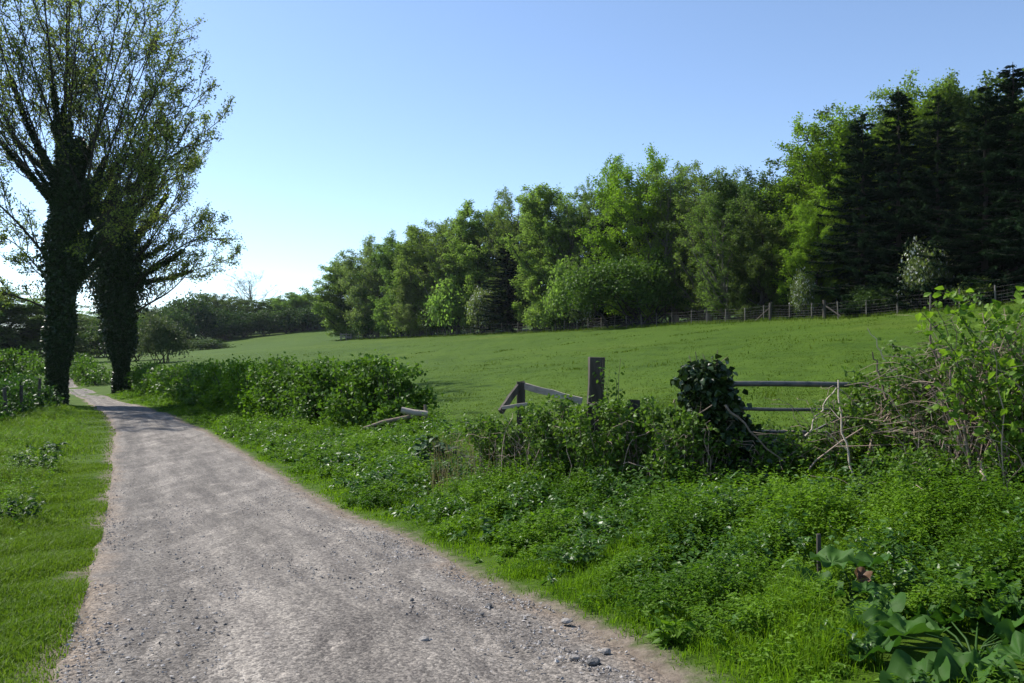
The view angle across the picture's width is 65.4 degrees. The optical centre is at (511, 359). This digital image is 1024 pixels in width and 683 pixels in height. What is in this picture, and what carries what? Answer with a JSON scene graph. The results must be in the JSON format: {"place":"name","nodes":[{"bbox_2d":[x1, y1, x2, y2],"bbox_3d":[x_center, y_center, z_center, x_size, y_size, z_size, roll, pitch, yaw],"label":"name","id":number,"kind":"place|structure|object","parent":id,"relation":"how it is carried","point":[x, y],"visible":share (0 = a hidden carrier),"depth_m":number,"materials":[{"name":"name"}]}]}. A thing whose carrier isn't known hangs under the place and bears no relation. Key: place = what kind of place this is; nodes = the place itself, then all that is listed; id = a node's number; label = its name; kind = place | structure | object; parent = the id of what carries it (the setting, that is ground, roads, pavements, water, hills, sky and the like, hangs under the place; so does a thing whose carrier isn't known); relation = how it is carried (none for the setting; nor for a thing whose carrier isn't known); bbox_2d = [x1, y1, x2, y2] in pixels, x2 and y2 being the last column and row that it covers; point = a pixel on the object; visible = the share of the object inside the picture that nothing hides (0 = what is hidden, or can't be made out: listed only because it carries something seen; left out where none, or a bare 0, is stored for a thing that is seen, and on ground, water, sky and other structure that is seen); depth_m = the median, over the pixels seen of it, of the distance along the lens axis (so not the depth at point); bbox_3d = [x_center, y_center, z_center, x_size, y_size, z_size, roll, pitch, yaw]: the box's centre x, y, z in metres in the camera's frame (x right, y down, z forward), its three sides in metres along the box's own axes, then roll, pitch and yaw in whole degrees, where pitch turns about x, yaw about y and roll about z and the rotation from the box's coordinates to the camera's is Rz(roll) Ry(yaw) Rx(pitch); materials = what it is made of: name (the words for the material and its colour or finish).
{"place":"outdoors","nodes":[
{"label":"outdoors","id":0,"kind":"place"},
{"bbox_2d":[0,401,115,682],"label":"verge grass","id":1,"kind":"structure","parent":0,"point":[48,543],"depth_m":7.49,"materials":[{"name":"green plant"}]},
{"bbox_2d":[0,302,1023,682],"bbox_3d":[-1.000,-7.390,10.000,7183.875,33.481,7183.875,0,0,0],"label":"ground","id":2,"kind":"structure","parent":0,"point":[278,344],"depth_m":29.94,"materials":[{"name":"green plant"}]},
{"bbox_2d":[0,346,44,387],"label":"bramble hedge","id":3,"kind":"object","parent":2,"relation":"on","point":[15,366],"visible":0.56,"depth_m":47.47,"materials":[{"name":"green plant"}]},
{"bbox_2d":[0,486,46,518],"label":"nettle clump","id":4,"kind":"object","parent":2,"relation":"on","point":[32,503],"visible":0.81,"depth_m":8.82,"materials":[{"name":"green plant"}]},
{"bbox_2d":[0,368,63,415],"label":"bramble hedge","id":5,"kind":"object","parent":2,"relation":"on","point":[30,394],"visible":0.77,"depth_m":30.32,"materials":[{"name":"green plant"}]},
{"bbox_2d":[0,284,79,365],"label":"broadleaf tree","id":6,"kind":"object","parent":2,"relation":"on","point":[20,314],"visible":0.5,"depth_m":90.87,"materials":[{"name":"green plant"}]},
{"bbox_2d":[0,300,103,362],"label":"broadleaf tree","id":7,"kind":"object","parent":2,"relation":"on","point":[37,334],"visible":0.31,"depth_m":94.01,"materials":[{"name":"green plant"}]},
{"bbox_2d":[18,352,111,386],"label":"hawthorn hedge","id":8,"kind":"object","parent":2,"relation":"on","point":[85,373],"visible":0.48,"depth_m":59.77,"materials":[{"name":"green plant"}]},
{"bbox_2d":[0,0,235,404],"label":"ash tree","id":9,"kind":"object","parent":2,"relation":"on","point":[70,193],"visible":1,"depth_m":39.62,"materials":[{"name":"green plant"}]},
{"bbox_2d":[30,55,247,393],"bbox_3d":[-22.416,-7.571,49.914,13.030,20.730,12.209,0,0,0],"label":"ash tree","id":10,"kind":"object","parent":2,"relation":"on","point":[118,277],"visible":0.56,"depth_m":49.49,"materials":[{"name":"green plant"}]},
{"bbox_2d":[123,361,180,398],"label":"hawthorn hedge","id":11,"kind":"object","parent":2,"relation":"on","point":[145,376],"visible":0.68,"depth_m":44.73,"materials":[{"name":"green plant"}]},
{"bbox_2d":[132,311,196,362],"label":"hawthorn bush","id":12,"kind":"object","parent":2,"relation":"on","point":[164,337],"visible":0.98,"depth_m":77.16,"materials":[{"name":"green plant"}]},
{"bbox_2d":[144,288,232,339],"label":"bush","id":13,"kind":"object","parent":2,"relation":"on","point":[200,313],"visible":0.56,"depth_m":187.11,"materials":[{"name":"green plant"}]},
{"bbox_2d":[158,358,235,406],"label":"hawthorn hedge","id":14,"kind":"object","parent":2,"relation":"on","point":[177,384],"visible":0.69,"depth_m":36.71,"materials":[{"name":"green plant"}]},
{"bbox_2d":[190,292,246,338],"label":"broadleaf tree","id":15,"kind":"object","parent":2,"relation":"on","point":[226,304],"visible":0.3,"depth_m":198.14,"materials":[{"name":"green plant"}]},
{"bbox_2d":[203,307,250,340],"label":"bush","id":16,"kind":"object","parent":2,"relation":"on","point":[228,322],"visible":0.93,"depth_m":188.63,"materials":[{"name":"green plant"}]},
{"bbox_2d":[190,354,287,420],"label":"hawthorn hedge","id":17,"kind":"object","parent":2,"relation":"on","point":[222,392],"visible":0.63,"depth_m":30.04,"materials":[{"name":"green plant"}]},
{"bbox_2d":[262,291,321,331],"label":"broadleaf tree","id":18,"kind":"object","parent":2,"relation":"on","point":[291,301],"visible":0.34,"depth_m":204.85,"materials":[{"name":"green plant"}]},
{"bbox_2d":[249,351,353,423],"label":"hawthorn hedge","id":19,"kind":"object","parent":2,"relation":"on","point":[292,391],"visible":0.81,"depth_m":23.71,"materials":[{"name":"green plant"}]},
{"bbox_2d":[299,254,382,338],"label":"broadleaf tree","id":20,"kind":"object","parent":2,"relation":"on","point":[328,309],"visible":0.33,"depth_m":146.58,"materials":[{"name":"green plant"}]},
{"bbox_2d":[52,378,674,682],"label":"lane","id":21,"kind":"structure","parent":2,"relation":"on","point":[320,630],"depth_m":5.39,"materials":[{"name":"grey gravel"}]},
{"bbox_2d":[332,233,402,337],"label":"broadleaf tree","id":22,"kind":"object","parent":2,"relation":"on","point":[362,284],"visible":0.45,"depth_m":135.46,"materials":[{"name":"green plant"}]},
{"bbox_2d":[315,349,447,430],"bbox_3d":[-3.711,0.919,21.128,4.293,2.443,2.472,0,0,43],"label":"hawthorn hedge","id":23,"kind":"object","parent":2,"relation":"on","point":[365,387],"visible":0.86,"depth_m":20.78,"materials":[{"name":"green plant"}]},
{"bbox_2d":[351,242,415,335],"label":"broadleaf tree","id":24,"kind":"object","parent":2,"relation":"on","point":[374,273],"visible":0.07,"depth_m":131.28,"materials":[{"name":"green plant"}]},
{"bbox_2d":[367,229,421,336],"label":"broadleaf tree","id":25,"kind":"object","parent":2,"relation":"on","point":[386,258],"visible":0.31,"depth_m":124.32,"materials":[{"name":"green plant"}]},
{"bbox_2d":[386,267,436,335],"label":"broadleaf tree","id":26,"kind":"object","parent":2,"relation":"on","point":[408,305],"visible":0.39,"depth_m":116.82,"materials":[{"name":"green plant"}]},
{"bbox_2d":[386,218,457,334],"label":"broadleaf tree","id":27,"kind":"object","parent":2,"relation":"on","point":[412,256],"visible":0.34,"depth_m":115.81,"materials":[{"name":"green plant"}]},
{"bbox_2d":[412,435,457,469],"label":"arum plant","id":28,"kind":"object","parent":2,"relation":"on","point":[425,444],"visible":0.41,"depth_m":12.68,"materials":[{"name":"green plant"}]},
{"bbox_2d":[408,217,476,334],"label":"broadleaf tree","id":29,"kind":"object","parent":2,"relation":"on","point":[432,254],"visible":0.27,"depth_m":111.82,"materials":[{"name":"green plant"}]},
{"bbox_2d":[421,271,477,334],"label":"bush","id":30,"kind":"object","parent":2,"relation":"on","point":[440,311],"visible":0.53,"depth_m":107.00,"materials":[{"name":"green plant"}]},
{"bbox_2d":[435,199,508,332],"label":"broadleaf tree","id":31,"kind":"object","parent":2,"relation":"on","point":[460,231],"visible":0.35,"depth_m":105.27,"materials":[{"name":"green plant"}]},
{"bbox_2d":[429,219,515,332],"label":"broadleaf tree","id":32,"kind":"object","parent":2,"relation":"on","point":[460,279],"visible":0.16,"depth_m":107.02,"materials":[{"name":"green plant"}]},
{"bbox_2d":[462,283,498,333],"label":"hawthorn bush","id":33,"kind":"object","parent":2,"relation":"on","point":[479,300],"visible":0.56,"depth_m":100.22,"materials":[{"name":"green plant"}]},
{"bbox_2d":[415,423,552,496],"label":"dry grass","id":34,"kind":"structure","parent":2,"relation":"on","point":[442,471],"depth_m":11.22,"materials":[{"name":"green plant"}]},
{"bbox_2d":[442,410,555,480],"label":"bramble bush","id":35,"kind":"object","parent":2,"relation":"on","point":[494,446],"visible":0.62,"depth_m":10.54,"materials":[{"name":"green plant"}]},
{"bbox_2d":[470,234,531,334],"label":"spruce tree","id":36,"kind":"object","parent":2,"relation":"on","point":[505,295],"visible":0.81,"depth_m":96.14,"materials":[{"name":"green plant"}]},
{"bbox_2d":[475,185,543,330],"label":"broadleaf tree","id":37,"kind":"object","parent":2,"relation":"on","point":[507,203],"visible":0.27,"depth_m":99.48,"materials":[{"name":"green plant"}]},
{"bbox_2d":[473,212,584,329],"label":"broadleaf tree","id":38,"kind":"object","parent":2,"relation":"on","point":[484,276],"visible":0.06,"depth_m":101.99,"materials":[{"name":"green plant"}]},
{"bbox_2d":[498,381,582,451],"bbox_3d":[0.394,1.125,10.831,1.145,1.679,0.414,0,0,7],"label":"broken fence","id":39,"kind":"object","parent":2,"relation":"on","point":[519,388],"visible":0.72,"depth_m":10.84,"materials":[{"name":"grey wood"}]},
{"bbox_2d":[494,182,593,329],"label":"broadleaf tree","id":40,"kind":"object","parent":2,"relation":"on","point":[532,268],"visible":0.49,"depth_m":90.84,"materials":[{"name":"green plant"}]},
{"bbox_2d":[492,393,620,477],"bbox_3d":[0.694,1.113,9.894,1.909,1.406,1.162,0,0,0],"label":"bramble bush","id":41,"kind":"object","parent":2,"relation":"on","point":[549,445],"visible":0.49,"depth_m":9.89,"materials":[{"name":"green plant"}]},
{"bbox_2d":[107,391,1023,682],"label":"verge grass","id":42,"kind":"structure","parent":2,"relation":"on","point":[809,655],"depth_m":5.36,"materials":[{"name":"green plant"}]},
{"bbox_2d":[537,189,594,327],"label":"broadleaf tree","id":43,"kind":"object","parent":2,"relation":"on","point":[564,217],"visible":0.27,"depth_m":88.82,"materials":[{"name":"green plant"}]},
{"bbox_2d":[114,386,1023,682],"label":"undergrowth","id":44,"kind":"object","parent":2,"relation":"on","point":[708,586],"visible":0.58,"depth_m":6.23,"materials":[{"name":"green plant"}]},
{"bbox_2d":[534,249,603,329],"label":"bush","id":45,"kind":"object","parent":2,"relation":"on","point":[552,293],"visible":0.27,"depth_m":83.20,"materials":[{"name":"green plant"}]},
{"bbox_2d":[587,357,604,463],"bbox_3d":[1.008,0.910,9.603,0.212,1.897,0.170,0,0,0],"label":"gate post","id":46,"kind":"object","parent":2,"relation":"on","point":[595,389],"visible":0.26,"depth_m":9.53,"materials":[{"name":"brown wood"}]},
{"bbox_2d":[574,161,624,326],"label":"broadleaf tree","id":47,"kind":"object","parent":2,"relation":"on","point":[590,205],"visible":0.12,"depth_m":85.78,"materials":[{"name":"green plant"}]},
{"bbox_2d":[569,219,636,329],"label":"spruce tree","id":48,"kind":"object","parent":2,"relation":"on","point":[597,321],"visible":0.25,"depth_m":81.76,"materials":[{"name":"green plant"}]},
{"bbox_2d":[556,391,662,483],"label":"bramble bush","id":49,"kind":"object","parent":2,"relation":"on","point":[594,452],"visible":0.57,"depth_m":9.05,"materials":[{"name":"green plant"}]},
{"bbox_2d":[564,184,668,322],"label":"broadleaf tree","id":50,"kind":"object","parent":2,"relation":"on","point":[583,219],"visible":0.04,"depth_m":85.81,"materials":[{"name":"green plant"}]},
{"bbox_2d":[549,251,701,328],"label":"bush","id":51,"kind":"object","parent":2,"relation":"on","point":[596,284],"visible":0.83,"depth_m":72.76,"materials":[{"name":"green plant"}]},
{"bbox_2d":[583,463,670,506],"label":"nettle clump","id":52,"kind":"object","parent":2,"relation":"on","point":[601,478],"visible":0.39,"depth_m":8.14,"materials":[{"name":"green plant"}]},
{"bbox_2d":[573,142,697,323],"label":"broadleaf tree","id":53,"kind":"object","parent":2,"relation":"on","point":[611,198],"visible":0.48,"depth_m":77.64,"materials":[{"name":"green plant"}]},
{"bbox_2d":[599,394,708,486],"bbox_3d":[1.708,1.034,8.930,1.448,1.295,1.244,0,0,0],"label":"bramble bush","id":54,"kind":"object","parent":2,"relation":"on","point":[645,440],"visible":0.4,"depth_m":8.94,"materials":[{"name":"green plant"}]},
{"bbox_2d":[609,173,718,322],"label":"broadleaf tree","id":55,"kind":"object","parent":2,"relation":"on","point":[696,315],"visible":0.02,"depth_m":78.54,"materials":[{"name":"green plant"}]},
{"bbox_2d":[622,159,718,322],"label":"broadleaf tree","id":56,"kind":"object","parent":2,"relation":"on","point":[662,212],"visible":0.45,"depth_m":75.05,"materials":[{"name":"green plant"}]},
{"bbox_2d":[645,615,696,649],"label":"dock plant","id":57,"kind":"object","parent":2,"relation":"on","point":[663,627],"visible":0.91,"depth_m":4.29,"materials":[{"name":"green plant"}]},
{"bbox_2d":[342,283,1018,338],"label":"stock fence","id":58,"kind":"object","parent":2,"relation":"on","point":[770,310],"visible":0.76,"depth_m":59.94,"materials":[{"name":"brown wood"}]},
{"bbox_2d":[623,406,749,485],"bbox_3d":[1.842,1.048,8.485,1.412,1.134,0.704,0,0,0],"label":"bramble bush","id":59,"kind":"object","parent":2,"relation":"on","point":[690,446],"visible":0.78,"depth_m":8.38,"materials":[{"name":"green plant"}]},
{"bbox_2d":[666,162,756,320],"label":"broadleaf tree","id":60,"kind":"object","parent":2,"relation":"on","point":[693,304],"visible":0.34,"depth_m":70.44,"materials":[{"name":"green plant"}]},
{"bbox_2d":[655,178,774,320],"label":"broadleaf tree","id":61,"kind":"object","parent":2,"relation":"on","point":[670,228],"visible":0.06,"depth_m":73.41,"materials":[{"name":"green plant"}]},
{"bbox_2d":[676,191,764,321],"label":"broadleaf tree","id":62,"kind":"object","parent":2,"relation":"on","point":[722,287],"visible":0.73,"depth_m":65.31,"materials":[{"name":"green plant"}]},
{"bbox_2d":[670,350,791,486],"bbox_3d":[2.410,0.837,8.730,1.382,1.896,1.342,0,0,0],"label":"ivy clad post","id":63,"kind":"object","parent":2,"relation":"on","point":[704,384],"visible":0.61,"depth_m":8.53,"materials":[{"name":"green plant"}]},
{"bbox_2d":[728,381,880,453],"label":"field gate","id":64,"kind":"structure","parent":63,"relation":"attached to","point":[781,384],"depth_m":8.76,"materials":[{"name":"wood"}]},
{"bbox_2d":[690,164,799,319],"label":"broadleaf tree","id":65,"kind":"object","parent":2,"relation":"on","point":[726,188],"visible":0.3,"depth_m":66.12,"materials":[{"name":"green plant"}]},
{"bbox_2d":[713,211,798,319],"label":"broadleaf tree","id":66,"kind":"object","parent":2,"relation":"on","point":[751,263],"visible":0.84,"depth_m":62.25,"materials":[{"name":"green plant"}]},
{"bbox_2d":[698,425,907,484],"bbox_3d":[3.112,1.113,8.244,2.514,0.923,1.074,0,0,0],"label":"bramble bush","id":67,"kind":"object","parent":2,"relation":"on","point":[826,445],"visible":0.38,"depth_m":8.24,"materials":[{"name":"green plant"}]},
{"bbox_2d":[787,266,818,317],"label":"hawthorn bush","id":68,"kind":"object","parent":2,"relation":"on","point":[799,292],"visible":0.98,"depth_m":57.61,"materials":[{"name":"green plant"}]},
{"bbox_2d":[746,139,866,312],"bbox_3d":[26.361,-10.687,66.442,14.702,14.487,15.573,0,0,-10],"label":"broadleaf tree","id":69,"kind":"object","parent":2,"relation":"on","point":[773,162],"visible":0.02,"depth_m":64.94,"materials":[{"name":"green plant"}]},
{"bbox_2d":[776,195,851,315],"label":"broadleaf tree","id":70,"kind":"object","parent":2,"relation":"on","point":[803,242],"visible":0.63,"depth_m":58.49,"materials":[{"name":"green plant"}]},
{"bbox_2d":[766,372,900,472],"bbox_3d":[3.759,0.807,8.450,1.987,1.368,0.978,0,0,0],"label":"bramble bush","id":71,"kind":"object","parent":2,"relation":"on","point":[856,394],"visible":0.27,"depth_m":8.44,"materials":[{"name":"green plant"}]},
{"bbox_2d":[757,102,923,310],"bbox_3d":[25.364,-10.960,61.790,12.234,16.882,12.944,0,0,17],"label":"broadleaf tree","id":72,"kind":"object","parent":2,"relation":"on","point":[816,159],"visible":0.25,"depth_m":59.99,"materials":[{"name":"green plant"}]},
{"bbox_2d":[793,545,895,600],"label":"burdock plant","id":73,"kind":"object","parent":2,"relation":"on","point":[838,558],"visible":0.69,"depth_m":4.82,"materials":[{"name":"green plant"}]},
{"bbox_2d":[785,112,914,318],"bbox_3d":[24.329,-9.919,55.522,9.906,14.969,9.572,0,0,8],"label":"spruce tree","id":74,"kind":"object","parent":2,"relation":"on","point":[853,265],"visible":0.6,"depth_m":55.56,"materials":[{"name":"green plant"}]},
{"bbox_2d":[807,451,903,505],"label":"nettle clump","id":75,"kind":"object","parent":2,"relation":"on","point":[844,468],"visible":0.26,"depth_m":7.24,"materials":[{"name":"green plant"}]},
{"bbox_2d":[779,81,962,311],"bbox_3d":[29.476,-11.826,63.122,15.327,17.064,16.236,0,0,-28],"label":"broadleaf tree","id":76,"kind":"object","parent":2,"relation":"on","point":[822,132],"visible":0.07,"depth_m":60.63,"materials":[{"name":"green plant"}]},
{"bbox_2d":[840,281,908,315],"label":"bush","id":77,"kind":"object","parent":2,"relation":"on","point":[862,297],"visible":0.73,"depth_m":52.30,"materials":[{"name":"green plant"}]},
{"bbox_2d":[819,89,956,314],"bbox_3d":[26.169,-10.574,53.665,9.116,15.491,9.321,0,0,0],"label":"spruce tree","id":78,"kind":"object","parent":2,"relation":"on","point":[895,180],"visible":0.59,"depth_m":53.22,"materials":[{"name":"green plant"}]},
{"bbox_2d":[819,67,968,270],"bbox_3d":[29.217,-11.847,58.847,11.271,18.266,10.653,0,0,44],"label":"broadleaf tree","id":79,"kind":"object","parent":2,"relation":"on","point":[914,92],"visible":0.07,"depth_m":56.66,"materials":[{"name":"green plant"}]},
{"bbox_2d":[808,346,983,474],"bbox_3d":[4.206,0.646,8.179,2.429,1.644,1.647,0,0,0],"label":"bramble bush","id":80,"kind":"object","parent":2,"relation":"on","point":[874,425],"visible":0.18,"depth_m":8.03,"materials":[{"name":"green plant"}]},
{"bbox_2d":[814,443,1023,510],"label":"clump","id":81,"kind":"object","parent":2,"relation":"on","point":[916,468],"visible":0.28,"depth_m":6.68,"materials":[{"name":"green plant"}]},
{"bbox_2d":[891,236,959,310],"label":"hawthorn bush","id":82,"kind":"object","parent":2,"relation":"on","point":[914,268],"visible":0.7,"depth_m":49.55,"materials":[{"name":"green plant"}]},
{"bbox_2d":[832,335,1023,471],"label":"bramble bush","id":83,"kind":"object","parent":2,"relation":"on","point":[930,394],"visible":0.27,"depth_m":7.37,"materials":[{"name":"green plant"}]},
{"bbox_2d":[857,94,1006,313],"bbox_3d":[27.670,-9.874,51.675,9.558,14.560,9.236,0,0,4],"label":"spruce tree","id":84,"kind":"object","parent":2,"relation":"on","point":[935,156],"visible":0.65,"depth_m":50.98,"materials":[{"name":"green plant"}]},
{"bbox_2d":[843,586,1023,682],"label":"burdock plant","id":85,"kind":"object","parent":2,"relation":"on","point":[946,661],"visible":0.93,"depth_m":3.82,"materials":[{"name":"green plant"}]},
{"bbox_2d":[844,288,1023,484],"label":"bramble bush","id":86,"kind":"object","parent":2,"relation":"on","point":[1017,333],"visible":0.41,"depth_m":6.93,"materials":[{"name":"green plant"}]},
{"bbox_2d":[848,79,1023,285],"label":"broadleaf tree","id":87,"kind":"object","parent":2,"relation":"on","point":[943,100],"depth_m":55.48,"materials":[{"name":"green plant"}]},
{"bbox_2d":[862,329,1014,461],"bbox_3d":[4.227,0.580,7.660,1.579,1.757,1.224,0,0,18],"label":"bramble bush","id":88,"kind":"object","parent":2,"relation":"on","point":[929,360],"visible":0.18,"depth_m":7.66,"materials":[{"name":"green plant"}]},
{"bbox_2d":[887,344,1023,498],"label":"bramble bush","id":89,"kind":"object","parent":2,"relation":"on","point":[988,393],"visible":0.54,"depth_m":6.55,"materials":[{"name":"green plant"}]},
{"bbox_2d":[894,83,1023,307],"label":"spruce tree","id":90,"kind":"object","parent":2,"relation":"on","point":[988,146],"visible":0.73,"depth_m":48.04,"materials":[{"name":"green plant"}]},
{"bbox_2d":[907,68,1023,273],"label":"broadleaf tree","id":91,"kind":"object","parent":2,"relation":"on","point":[961,124],"visible":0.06,"depth_m":54.14,"materials":[{"name":"green plant"}]},
{"bbox_2d":[909,62,1023,304],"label":"spruce tree","id":92,"kind":"object","parent":2,"relation":"on","point":[1010,86],"visible":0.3,"depth_m":49.28,"materials":[{"name":"green plant"}]},
{"bbox_2d":[913,286,1023,497],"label":"maple sapling","id":93,"kind":"object","parent":2,"relation":"on","point":[1012,426],"visible":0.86,"depth_m":6.50,"materials":[{"name":"green plant"}]},
{"bbox_2d":[936,561,1023,637],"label":"burdock plant","id":94,"kind":"object","parent":2,"relation":"on","point":[984,629],"visible":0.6,"depth_m":4.66,"materials":[{"name":"green plant"}]},
{"bbox_2d":[961,98,1023,303],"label":"spruce tree","id":95,"kind":"object","parent":2,"relation":"on","point":[1017,229],"visible":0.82,"depth_m":45.42,"materials":[{"name":"green plant"}]},
{"bbox_2d":[0,0,1023,327],"label":"sky","id":96,"kind":"structure","parent":0,"point":[351,121],"materials":[{"name":"blue"}]},
{"bbox_2d":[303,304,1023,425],"bbox_3d":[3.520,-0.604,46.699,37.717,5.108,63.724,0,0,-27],"label":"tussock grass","id":97,"kind":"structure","parent":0,"point":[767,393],"depth_m":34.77,"materials":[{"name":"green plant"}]},
{"bbox_2d":[336,300,1015,340],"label":"rough grass","id":98,"kind":"structure","parent":0,"point":[715,321],"depth_m":64.13,"materials":[{"name":"green plant"}]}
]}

